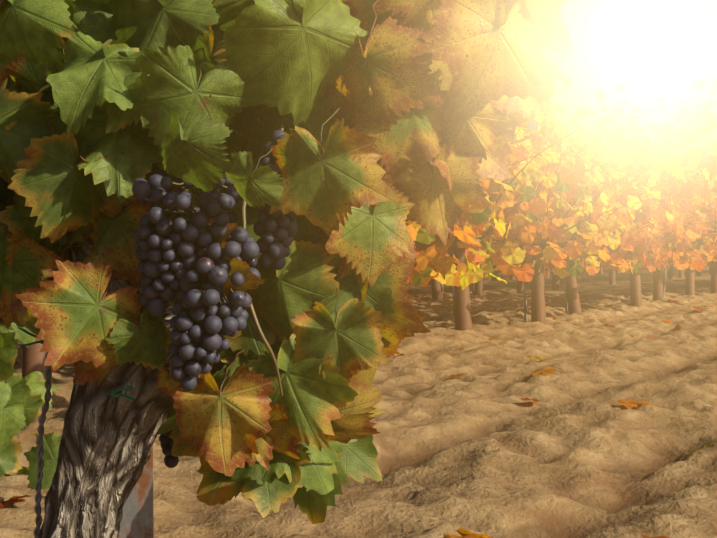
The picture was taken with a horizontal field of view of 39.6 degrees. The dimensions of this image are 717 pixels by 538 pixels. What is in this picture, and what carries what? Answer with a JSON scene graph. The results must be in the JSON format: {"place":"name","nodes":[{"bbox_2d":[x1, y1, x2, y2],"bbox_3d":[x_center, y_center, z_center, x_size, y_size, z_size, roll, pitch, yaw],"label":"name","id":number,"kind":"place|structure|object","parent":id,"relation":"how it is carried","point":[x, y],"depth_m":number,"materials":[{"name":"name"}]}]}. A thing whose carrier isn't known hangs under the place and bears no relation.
{"place":"outdoors","nodes":[
{"label":"outdoors","id":0,"kind":"place"},
{"bbox_2d":[0,258,716,537],"bbox_3d":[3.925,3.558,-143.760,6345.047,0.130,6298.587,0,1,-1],"label":"ground","id":1,"kind":"structure","parent":0,"point":[481,446],"depth_m":2.87,"materials":[{"name":"soil"}]},
{"bbox_2d":[34,352,51,537],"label":"twisted wire","id":2,"kind":"object","parent":1,"relation":"on","point":[40,450],"depth_m":0.87,"materials":[{"name":"black metal"}]},
{"bbox_2d":[3,163,180,381],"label":"canes","id":3,"kind":"object","parent":1,"relation":"on","point":[153,167],"depth_m":0.90,"materials":[{"name":"brown plant"}]},
{"bbox_2d":[0,0,498,396],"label":"vine stems","id":4,"kind":"object","parent":3,"relation":"attached to","point":[189,209],"depth_m":0.79,"materials":[{"name":"green plant"}]},
{"bbox_2d":[132,130,297,467],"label":"grapes","id":5,"kind":"object","parent":4,"relation":"hanging from","point":[162,251],"depth_m":0.77,"materials":[{"name":"purple food"}]},
{"bbox_2d":[120,447,153,537],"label":"steel stake","id":6,"kind":"object","parent":1,"relation":"on","point":[137,520],"depth_m":1.31,"materials":[{"name":"grey metal"}]},
{"bbox_2d":[0,0,574,537],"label":"grape leaves","id":7,"kind":"object","parent":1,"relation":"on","point":[454,92],"depth_m":0.81,"materials":[{"name":"green plant"}]},
{"bbox_2d":[18,326,134,400],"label":"green ties","id":8,"kind":"object","parent":7,"relation":"attached to","point":[106,393],"depth_m":0.81,"materials":[{"name":"green plastic"}]},
{"bbox_2d":[0,69,716,537],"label":"grapevines","id":9,"kind":"object","parent":1,"relation":"on","point":[610,241],"depth_m":6.84,"materials":[{"name":"orange plant"}]},
{"bbox_2d":[441,199,696,328],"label":"row stakes","id":10,"kind":"object","parent":1,"relation":"on","point":[525,294],"depth_m":7.18,"materials":[{"name":"brown wood"}]},
{"bbox_2d":[523,0,716,169],"label":"sky","id":11,"kind":"structure","parent":0,"point":[641,45],"materials":[{"name":"white"}]}
]}

